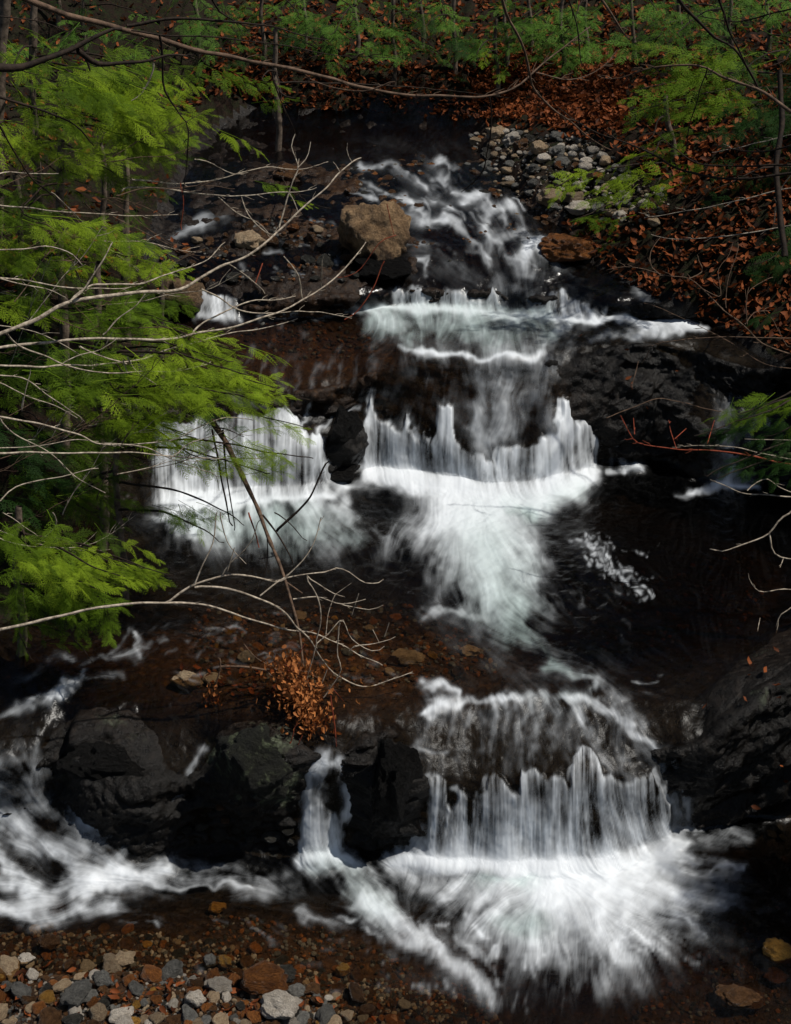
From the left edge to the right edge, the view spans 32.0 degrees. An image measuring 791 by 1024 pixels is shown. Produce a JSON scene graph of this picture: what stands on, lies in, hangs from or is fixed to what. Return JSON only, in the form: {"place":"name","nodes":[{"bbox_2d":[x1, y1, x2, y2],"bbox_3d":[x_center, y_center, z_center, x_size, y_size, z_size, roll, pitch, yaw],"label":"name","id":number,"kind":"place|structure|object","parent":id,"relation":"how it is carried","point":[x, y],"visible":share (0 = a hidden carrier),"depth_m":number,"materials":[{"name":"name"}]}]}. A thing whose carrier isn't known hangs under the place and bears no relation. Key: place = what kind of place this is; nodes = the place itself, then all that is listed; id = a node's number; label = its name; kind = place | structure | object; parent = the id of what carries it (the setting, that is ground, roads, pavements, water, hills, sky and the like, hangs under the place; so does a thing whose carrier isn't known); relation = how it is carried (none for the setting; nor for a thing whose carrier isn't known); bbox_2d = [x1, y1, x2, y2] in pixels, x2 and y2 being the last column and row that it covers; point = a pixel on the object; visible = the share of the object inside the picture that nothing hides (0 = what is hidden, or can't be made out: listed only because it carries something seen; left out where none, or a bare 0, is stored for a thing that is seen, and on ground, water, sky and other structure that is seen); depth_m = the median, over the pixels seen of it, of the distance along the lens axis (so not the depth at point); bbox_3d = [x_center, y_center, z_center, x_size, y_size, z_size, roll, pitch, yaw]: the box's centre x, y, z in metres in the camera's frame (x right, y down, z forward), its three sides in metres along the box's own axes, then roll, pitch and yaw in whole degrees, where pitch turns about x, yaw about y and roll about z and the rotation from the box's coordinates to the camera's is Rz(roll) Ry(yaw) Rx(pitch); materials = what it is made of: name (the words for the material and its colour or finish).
{"place":"outdoors","nodes":[
{"label":"outdoors","id":0,"kind":"place"},
{"bbox_2d":[45,901,70,919],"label":"dark stone","id":1,"kind":"object","parent":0,"point":[55,910],"visible":1,"depth_m":8.85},
{"bbox_2d":[0,15,194,208],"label":"hemlock limb","id":2,"kind":"object","parent":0,"point":[4,67],"visible":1,"depth_m":6.55,"materials":[{"name":"brown plant"}]},
{"bbox_2d":[0,0,246,627],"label":"bank","id":3,"kind":"structure","parent":0,"point":[223,105],"depth_m":12.59,"materials":[{"name":"brown soil"}]},
{"bbox_2d":[12,173,27,330],"bbox_3d":[-3.092,-2.126,11.364,0.148,1.333,0.072,0,25,0],"label":"sapling","id":4,"kind":"object","parent":3,"relation":"on","point":[15,177],"visible":0.38,"depth_m":11.28,"materials":[{"name":"brown plant"}]},
{"bbox_2d":[29,79,50,408],"bbox_3d":[-2.849,-2.076,11.057,0.194,2.680,0.060,0,25,0],"label":"sapling","id":5,"kind":"object","parent":3,"relation":"on","point":[33,101],"visible":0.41,"depth_m":10.87,"materials":[{"name":"brown plant"}]},
{"bbox_2d":[14,0,106,26],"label":"hemlock tree","id":6,"kind":"object","parent":3,"relation":"on","point":[58,17],"visible":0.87,"depth_m":15.18,"materials":[{"name":"green plant"}]},
{"bbox_2d":[98,139,106,261],"bbox_3d":[-2.594,-2.731,12.183,0.140,1.093,0.067,0,25,0],"label":"sapling","id":7,"kind":"object","parent":3,"relation":"on","point":[103,202],"visible":0.41,"depth_m":12.17,"materials":[{"name":"brown plant"}]},
{"bbox_2d":[6,0,205,77],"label":"hemlock tree","id":8,"kind":"object","parent":3,"relation":"on","point":[82,33],"visible":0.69,"depth_m":15.06,"materials":[{"name":"green plant"}]},
{"bbox_2d":[0,139,221,451],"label":"hemlock tree","id":9,"kind":"object","parent":3,"relation":"on","point":[58,266],"visible":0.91,"depth_m":10.11,"materials":[{"name":"green plant"}]},
{"bbox_2d":[118,219,130,342],"bbox_3d":[-2.333,-1.977,11.871,0.141,1.096,0.096,0,25,0],"label":"sapling","id":10,"kind":"object","parent":3,"relation":"on","point":[124,231],"visible":0.25,"depth_m":11.77,"materials":[{"name":"brown plant"}]},
{"bbox_2d":[0,0,249,567],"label":"hemlock tree","id":11,"kind":"object","parent":3,"relation":"on","point":[5,7],"visible":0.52,"depth_m":10.82,"materials":[{"name":"green plant"}]},
{"bbox_2d":[123,149,129,253],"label":"sapling","id":12,"kind":"object","parent":3,"relation":"on","point":[126,206],"visible":0.34,"depth_m":12.37,"materials":[{"name":"brown plant"}]},
{"bbox_2d":[0,4,269,300],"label":"hemlock tree","id":13,"kind":"object","parent":3,"relation":"on","point":[119,94],"visible":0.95,"depth_m":10.45,"materials":[{"name":"green plant"}]},
{"bbox_2d":[158,409,330,508],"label":"waterfall","id":14,"kind":"structure","parent":0,"point":[192,484],"depth_m":11.61,"materials":[{"name":"liquid"}]},
{"bbox_2d":[22,0,617,197],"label":"hemlock limb","id":15,"kind":"object","parent":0,"point":[83,19],"visible":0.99,"depth_m":6.94,"materials":[{"name":"brown plant"}]},
{"bbox_2d":[353,861,381,878],"bbox_3d":[-0.188,2.410,9.281,0.197,0.098,0.136,0,25,0],"label":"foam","id":16,"kind":"object","parent":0,"point":[367,870],"visible":0.94,"depth_m":9.25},
{"bbox_2d":[25,0,728,109],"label":"hillside","id":17,"kind":"structure","parent":0,"point":[115,13],"depth_m":16.93,"materials":[{"name":"brown plant"}]},
{"bbox_2d":[148,0,282,77],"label":"hemlock tree","id":18,"kind":"object","parent":17,"relation":"on","point":[196,12],"visible":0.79,"depth_m":16.24,"materials":[{"name":"green plant"}]},
{"bbox_2d":[190,0,339,80],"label":"hemlock tree","id":19,"kind":"object","parent":17,"relation":"on","point":[264,49],"visible":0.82,"depth_m":16.22,"materials":[{"name":"green plant"}]},
{"bbox_2d":[243,0,362,48],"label":"hemlock tree","id":20,"kind":"object","parent":17,"relation":"on","point":[305,17],"visible":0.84,"depth_m":16.48,"materials":[{"name":"green plant"}]},
{"bbox_2d":[272,0,412,60],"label":"hemlock tree","id":21,"kind":"object","parent":17,"relation":"on","point":[332,35],"visible":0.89,"depth_m":16.51,"materials":[{"name":"green plant"}]},
{"bbox_2d":[325,0,487,85],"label":"hemlock tree","id":22,"kind":"object","parent":17,"relation":"on","point":[394,61],"visible":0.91,"depth_m":16.09,"materials":[{"name":"green plant"}]},
{"bbox_2d":[336,0,485,59],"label":"hemlock tree","id":23,"kind":"object","parent":17,"relation":"on","point":[420,10],"visible":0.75,"depth_m":16.33,"materials":[{"name":"green plant"}]},
{"bbox_2d":[409,0,516,83],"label":"hemlock tree","id":24,"kind":"object","parent":17,"relation":"on","point":[461,44],"visible":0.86,"depth_m":16.11,"materials":[{"name":"green plant"}]},
{"bbox_2d":[466,18,508,97],"bbox_3d":[1.080,-5.277,16.260,0.554,0.993,1.545,0,25,0],"label":"hemlock tree","id":25,"kind":"object","parent":17,"relation":"on","point":[497,77],"visible":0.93,"depth_m":16.30,"materials":[{"name":"green plant"}]},
{"bbox_2d":[453,0,574,72],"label":"hemlock tree","id":26,"kind":"object","parent":17,"relation":"on","point":[507,57],"visible":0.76,"depth_m":16.32,"materials":[{"name":"green plant"}]},
{"bbox_2d":[478,0,618,61],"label":"hemlock tree","id":27,"kind":"object","parent":17,"relation":"on","point":[534,17],"visible":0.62,"depth_m":16.18,"materials":[{"name":"green plant"}]},
{"bbox_2d":[0,95,790,1023],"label":"stream water","id":28,"kind":"structure","parent":0,"point":[616,575],"depth_m":10.38,"materials":[{"name":"liquid"}]},
{"bbox_2d":[0,112,249,589],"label":"bare shrub","id":29,"kind":"object","parent":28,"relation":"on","point":[22,328],"visible":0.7,"depth_m":9.91,"materials":[{"name":"grey plant"}]},
{"bbox_2d":[0,512,413,697],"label":"bare sapling","id":30,"kind":"object","parent":28,"relation":"on","point":[136,603],"visible":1,"depth_m":8.65,"materials":[{"name":"beige plant"}]},
{"bbox_2d":[276,460,330,531],"bbox_3d":[-0.707,-0.120,10.534,0.440,0.605,0.032,-1,25,-1],"label":"snag twig","id":31,"kind":"object","parent":28,"relation":"in","point":[292,515],"visible":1,"depth_m":10.55,"materials":[{"name":"wood"}]},
{"bbox_2d":[621,417,790,497],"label":"red twig","id":32,"kind":"object","parent":28,"relation":"on","point":[689,450],"visible":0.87,"depth_m":9.84,"materials":[{"name":"wood"}]},
{"bbox_2d":[0,104,790,968],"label":"stream bed","id":33,"kind":"object","parent":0,"point":[196,826],"visible":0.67,"depth_m":9.23,"materials":[{"name":"brown stone"}]},
{"bbox_2d":[0,505,175,661],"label":"hemlock tree","id":34,"kind":"object","parent":33,"relation":"on","point":[70,570],"visible":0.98,"depth_m":8.95,"materials":[{"name":"green plant"}]},
{"bbox_2d":[56,741,144,779],"bbox_3d":[-1.873,1.645,8.922,0.663,0.418,0.210,0,25,0],"label":"black rock","id":35,"kind":"object","parent":33,"relation":"on","point":[99,760],"visible":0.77,"depth_m":8.83,"materials":[{"name":"stone"}]},
{"bbox_2d":[0,369,264,547],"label":"bare shrub","id":36,"kind":"object","parent":33,"relation":"on","point":[94,442],"visible":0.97,"depth_m":9.04,"materials":[{"name":"beige plant"}]},
{"bbox_2d":[0,344,312,605],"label":"hemlock tree","id":37,"kind":"object","parent":33,"relation":"on","point":[115,493],"visible":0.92,"depth_m":9.55,"materials":[{"name":"green plant"}]},
{"bbox_2d":[157,262,164,389],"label":"sapling","id":38,"kind":"object","parent":33,"relation":"on","point":[160,356],"visible":0.37,"depth_m":11.52,"materials":[{"name":"brown plant"}]},
{"bbox_2d":[22,261,316,577],"bbox_3d":[-1.582,-0.354,9.950,2.036,2.630,1.269,10,27,20],"label":"hemlock tree","id":39,"kind":"object","parent":33,"relation":"on","point":[97,388],"visible":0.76,"depth_m":9.68,"materials":[{"name":"green plant"}]},
{"bbox_2d":[157,276,204,312],"bbox_3d":[-1.939,-1.949,12.493,0.419,0.394,0.363,-1,25,-3],"label":"boulder","id":40,"kind":"object","parent":33,"relation":"on","point":[198,299],"visible":0.63,"depth_m":12.38,"materials":[{"name":"stone"}]},
{"bbox_2d":[0,63,395,389],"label":"bare shrub","id":41,"kind":"object","parent":33,"relation":"on","point":[43,315],"visible":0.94,"depth_m":9.69,"materials":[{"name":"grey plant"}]},
{"bbox_2d":[208,901,226,914],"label":"golden stone","id":42,"kind":"object","parent":33,"relation":"on","point":[216,908],"visible":1,"depth_m":8.86,"materials":[{"name":"stone"}]},
{"bbox_2d":[237,650,254,663],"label":"wedge stone","id":43,"kind":"object","parent":33,"relation":"on","point":[243,656],"visible":0.94,"depth_m":9.58,"materials":[{"name":"stone"}]},
{"bbox_2d":[234,230,266,249],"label":"boulder","id":44,"kind":"object","parent":33,"relation":"on","point":[251,239],"visible":0.89,"depth_m":12.92,"materials":[{"name":"beige stone"}]},
{"bbox_2d":[213,725,292,807],"bbox_3d":[-0.903,1.601,8.701,0.517,0.620,0.315,0,25,0],"label":"lichened rock","id":45,"kind":"object","parent":33,"relation":"on","point":[251,760],"visible":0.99,"depth_m":8.59,"materials":[{"name":"stone"}]},
{"bbox_2d":[210,419,306,665],"bbox_3d":[-0.874,0.158,9.636,0.356,1.332,1.397,-16,30,-31],"label":"dead branch","id":46,"kind":"object","parent":33,"relation":"on","point":[217,428],"visible":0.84,"depth_m":9.62,"materials":[{"name":"wood"}]},
{"bbox_2d":[203,644,362,746],"bbox_3d":[-0.711,1.581,9.248,0.776,1.844,1.009,-22,33,-39],"label":"leaf tangle","id":47,"kind":"object","parent":33,"relation":"on","point":[296,690],"visible":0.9,"depth_m":8.96,"materials":[{"name":"brown plant"}]},
{"bbox_2d":[272,163,303,180],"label":"boulder","id":48,"kind":"object","parent":33,"relation":"on","point":[285,174],"visible":0.9,"depth_m":14.30,"materials":[{"name":"brown stone"}]},
{"bbox_2d":[296,753,351,862],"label":"narrow waterfall","id":49,"kind":"structure","parent":33,"relation":"on","point":[312,847],"depth_m":8.98,"materials":[{"name":"liquid"}]},
{"bbox_2d":[327,464,357,482],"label":"black rock","id":50,"kind":"object","parent":33,"relation":"on","point":[344,474],"visible":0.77,"depth_m":11.79,"materials":[{"name":"stone"}]},
{"bbox_2d":[329,405,363,444],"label":"black rock","id":51,"kind":"object","parent":33,"relation":"on","point":[348,426],"visible":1,"depth_m":11.62,"materials":[{"name":"stone"}]},
{"bbox_2d":[174,28,522,209],"bbox_3d":[0.420,-4.208,14.707,4.905,1.735,2.750,-15,29,-29],"label":"hemlock tree","id":52,"kind":"object","parent":33,"relation":"on","point":[278,121],"visible":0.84,"depth_m":14.53,"materials":[{"name":"green plant"}]},
{"bbox_2d":[337,200,410,259],"bbox_3d":[-0.202,-2.495,12.872,0.710,0.859,0.487,-2,24,-18],"label":"boulder","id":53,"kind":"object","parent":33,"relation":"on","point":[360,225],"visible":0.78,"depth_m":12.69,"materials":[{"name":"stone"}]},
{"bbox_2d":[355,255,411,279],"bbox_3d":[-0.117,-2.279,12.787,0.578,0.195,0.547,0,25,0],"label":"dark rock","id":54,"kind":"object","parent":33,"relation":"on","point":[397,267],"visible":0.83,"depth_m":12.65,"materials":[{"name":"black stone"}]},
{"bbox_2d":[374,738,422,823],"bbox_3d":[0.021,1.700,8.744,0.315,0.629,0.189,0,25,0],"label":"black rock","id":55,"kind":"object","parent":33,"relation":"on","point":[400,768],"visible":0.97,"depth_m":8.69,"materials":[{"name":"stone"}]},
{"bbox_2d":[390,648,424,665],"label":"flat stone","id":56,"kind":"object","parent":33,"relation":"on","point":[406,657],"visible":1,"depth_m":9.58,"materials":[{"name":"stone"}]},
{"bbox_2d":[459,644,479,656],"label":"cream stone","id":57,"kind":"object","parent":33,"relation":"on","point":[468,650],"visible":1,"depth_m":9.69,"materials":[{"name":"stone"}]},
{"bbox_2d":[188,159,790,1023],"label":"submerged gravel","id":58,"kind":"structure","parent":33,"relation":"on","point":[336,945],"depth_m":9.57,"materials":[{"name":"gravel"}]},
{"bbox_2d":[335,962,349,976],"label":"golden stone","id":59,"kind":"object","parent":58,"relation":"on","point":[342,969],"visible":1,"depth_m":8.28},
{"bbox_2d":[694,391,790,493],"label":"hemlock tree","id":60,"kind":"object","parent":33,"relation":"on","point":[745,417],"visible":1,"depth_m":8.81,"materials":[{"name":"green plant"}]},
{"bbox_2d":[709,511,790,629],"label":"bare twig","id":61,"kind":"object","parent":33,"relation":"on","point":[771,530],"visible":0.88,"depth_m":9.56,"materials":[{"name":"wood"}]},
{"bbox_2d":[762,937,790,960],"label":"amber stone","id":62,"kind":"object","parent":33,"relation":"on","point":[774,949],"visible":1,"depth_m":8.40,"materials":[{"name":"stone"}]},
{"bbox_2d":[0,923,790,1023],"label":"gravel shore","id":63,"kind":"structure","parent":0,"point":[150,973],"depth_m":8.05,"materials":[{"name":"gravel"}]},
{"bbox_2d":[17,952,35,965],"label":"angular stone","id":64,"kind":"object","parent":63,"relation":"on","point":[25,959],"visible":1,"depth_m":8.32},
{"bbox_2d":[36,933,59,950],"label":"mottled stone","id":65,"kind":"object","parent":63,"relation":"on","point":[49,941],"visible":1,"depth_m":8.45,"materials":[{"name":"stone"}]},
{"bbox_2d":[59,979,91,1007],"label":"grey stone","id":66,"kind":"object","parent":63,"relation":"on","point":[75,993],"visible":1,"depth_m":7.88,"materials":[{"name":"stone"}]},
{"bbox_2d":[91,969,113,986],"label":"squarish stone","id":67,"kind":"object","parent":63,"relation":"on","point":[101,978],"visible":1,"depth_m":8.01,"materials":[{"name":"stone"}]},
{"bbox_2d":[115,950,135,969],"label":"wedge stone","id":68,"kind":"object","parent":63,"relation":"on","point":[124,960],"visible":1,"depth_m":8.30,"materials":[{"name":"stone"}]},
{"bbox_2d":[185,989,206,1007],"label":"round stone","id":69,"kind":"object","parent":63,"relation":"on","point":[197,999],"visible":1,"depth_m":7.86,"materials":[{"name":"stone"}]},
{"bbox_2d":[203,953,216,967],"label":"round stone","id":70,"kind":"object","parent":63,"relation":"on","point":[209,960],"visible":1,"depth_m":8.31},
{"bbox_2d":[207,976,231,993],"bbox_3d":[-1.023,2.755,8.027,0.145,0.095,0.117,-12,28,-25],"label":"pale block","id":71,"kind":"object","parent":63,"relation":"on","point":[221,984],"depth_m":8.01,"materials":[{"name":"stone"}]},
{"bbox_2d":[217,954,231,968],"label":"golden stone","id":72,"kind":"object","parent":63,"relation":"on","point":[224,961],"visible":1,"depth_m":8.30,"materials":[{"name":"stone"}]},
{"bbox_2d":[240,960,288,995],"bbox_3d":[-0.766,2.716,8.044,0.289,0.144,0.216,-5,25,-10],"label":"rock","id":73,"kind":"object","parent":63,"relation":"on","point":[262,977],"depth_m":7.99,"materials":[{"name":"stone"}]},
{"bbox_2d":[259,989,298,1019],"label":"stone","id":74,"kind":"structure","parent":63,"relation":"on","point":[278,1004],"depth_m":7.84,"materials":[{"name":"stone"}]},
{"bbox_2d":[279,964,296,982],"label":"dark stone","id":75,"kind":"object","parent":63,"relation":"on","point":[290,971],"visible":0.57,"depth_m":8.14,"materials":[{"name":"stone"}]},
{"bbox_2d":[0,232,787,1021],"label":"shore leaves","id":76,"kind":"object","parent":63,"relation":"on","point":[114,992],"visible":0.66,"depth_m":8.06,"materials":[{"name":"brown plant"}]},
{"bbox_2d":[715,983,762,1006],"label":"brown rock","id":77,"kind":"object","parent":63,"relation":"on","point":[734,995],"visible":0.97,"depth_m":8.07,"materials":[{"name":"stone"}]},
{"bbox_2d":[360,355,601,490],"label":"waterfall","id":78,"kind":"structure","parent":0,"point":[549,465],"depth_m":11.82,"materials":[{"name":"liquid"}]},
{"bbox_2d":[398,690,713,871],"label":"waterfall","id":79,"kind":"structure","parent":0,"point":[506,852],"depth_m":8.96,"materials":[{"name":"liquid"}]},
{"bbox_2d":[456,0,790,366],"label":"bank","id":80,"kind":"structure","parent":0,"point":[673,201],"depth_m":12.94,"materials":[{"name":"brown soil"}]},
{"bbox_2d":[0,0,790,352],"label":"leaf litter","id":81,"kind":"object","parent":80,"relation":"on","point":[578,94],"visible":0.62,"depth_m":14.52,"materials":[{"name":"brown plant"}]},
{"bbox_2d":[487,125,504,141],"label":"boulder","id":82,"kind":"object","parent":80,"relation":"on","point":[497,132],"visible":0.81,"depth_m":15.09,"materials":[{"name":"beige stone"}]},
{"bbox_2d":[502,131,520,146],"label":"boulder","id":83,"kind":"object","parent":80,"relation":"on","point":[509,139],"visible":0.9,"depth_m":14.77,"materials":[{"name":"stone"}]},
{"bbox_2d":[512,138,527,151],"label":"boulder","id":84,"kind":"object","parent":80,"relation":"on","point":[521,145],"visible":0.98,"depth_m":14.44,"materials":[{"name":"brown stone"}]},
{"bbox_2d":[530,140,548,154],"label":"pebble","id":85,"kind":"object","parent":80,"relation":"on","point":[538,147],"visible":0.92,"depth_m":14.14,"materials":[{"name":"beige stone"}]},
{"bbox_2d":[535,188,562,206],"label":"boulder","id":86,"kind":"object","parent":80,"relation":"on","point":[542,198],"visible":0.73,"depth_m":13.49,"materials":[{"name":"beige stone"}]},
{"bbox_2d":[548,144,564,155],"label":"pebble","id":87,"kind":"object","parent":80,"relation":"on","point":[556,150],"visible":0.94,"depth_m":14.09,"materials":[{"name":"grey stone"}]},
{"bbox_2d":[538,233,595,261],"bbox_3d":[1.629,-2.469,12.905,0.584,0.254,0.502,0,25,0],"label":"boulder","id":88,"kind":"object","parent":80,"relation":"on","point":[556,247],"visible":0.94,"depth_m":12.74,"materials":[{"name":"stone"}]},
{"bbox_2d":[503,0,631,75],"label":"hemlock tree","id":89,"kind":"object","parent":80,"relation":"on","point":[584,11],"visible":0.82,"depth_m":15.70,"materials":[{"name":"green plant"}]},
{"bbox_2d":[473,133,668,227],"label":"pebbles","id":90,"kind":"object","parent":80,"relation":"on","point":[550,209],"visible":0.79,"depth_m":13.72,"materials":[{"name":"stone"}]},
{"bbox_2d":[562,191,584,202],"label":"boulder","id":91,"kind":"object","parent":80,"relation":"on","point":[578,195],"visible":0.66,"depth_m":13.39,"materials":[{"name":"beige stone"}]},
{"bbox_2d":[564,200,591,215],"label":"boulder","id":92,"kind":"object","parent":80,"relation":"on","point":[571,207],"visible":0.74,"depth_m":13.28,"materials":[{"name":"stone"}]},
{"bbox_2d":[531,0,626,76],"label":"hemlock tree","id":93,"kind":"object","parent":80,"relation":"on","point":[564,52],"visible":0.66,"depth_m":15.73,"materials":[{"name":"green plant"}]},
{"bbox_2d":[539,94,713,253],"bbox_3d":[2.254,-3.054,12.733,1.782,1.403,0.982,-10,27,-20],"label":"hemlock tree","id":94,"kind":"object","parent":80,"relation":"on","point":[672,140],"visible":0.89,"depth_m":12.78,"materials":[{"name":"green plant"}]},
{"bbox_2d":[572,0,718,64],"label":"hemlock tree","id":95,"kind":"object","parent":80,"relation":"on","point":[631,16],"visible":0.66,"depth_m":14.64,"materials":[{"name":"green plant"}]},
{"bbox_2d":[621,0,751,61],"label":"hemlock tree","id":96,"kind":"object","parent":80,"relation":"on","point":[679,18],"visible":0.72,"depth_m":14.43,"materials":[{"name":"green plant"}]},
{"bbox_2d":[606,134,790,417],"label":"bare shrub","id":97,"kind":"object","parent":80,"relation":"on","point":[750,332],"visible":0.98,"depth_m":10.50,"materials":[{"name":"brown plant"}]},
{"bbox_2d":[616,41,790,328],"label":"hemlock tree","id":98,"kind":"object","parent":80,"relation":"on","point":[671,89],"visible":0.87,"depth_m":11.15,"materials":[{"name":"green plant"}]},
{"bbox_2d":[652,0,781,85],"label":"hemlock tree","id":99,"kind":"object","parent":80,"relation":"on","point":[730,10],"visible":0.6,"depth_m":13.31,"materials":[{"name":"green plant"}]},
{"bbox_2d":[699,0,790,62],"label":"hemlock tree","id":100,"kind":"object","parent":80,"relation":"on","point":[770,35],"visible":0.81,"depth_m":13.51,"materials":[{"name":"green plant"}]},
{"bbox_2d":[555,0,790,256],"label":"bare branches","id":101,"kind":"object","parent":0,"point":[776,174],"visible":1,"depth_m":7.72,"materials":[{"name":"brown plant"}]},
{"bbox_2d":[501,0,630,150],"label":"hanging branch","id":102,"kind":"object","parent":101,"relation":"hanging from","point":[523,47],"visible":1,"depth_m":7.36,"materials":[{"name":"brown plant"}]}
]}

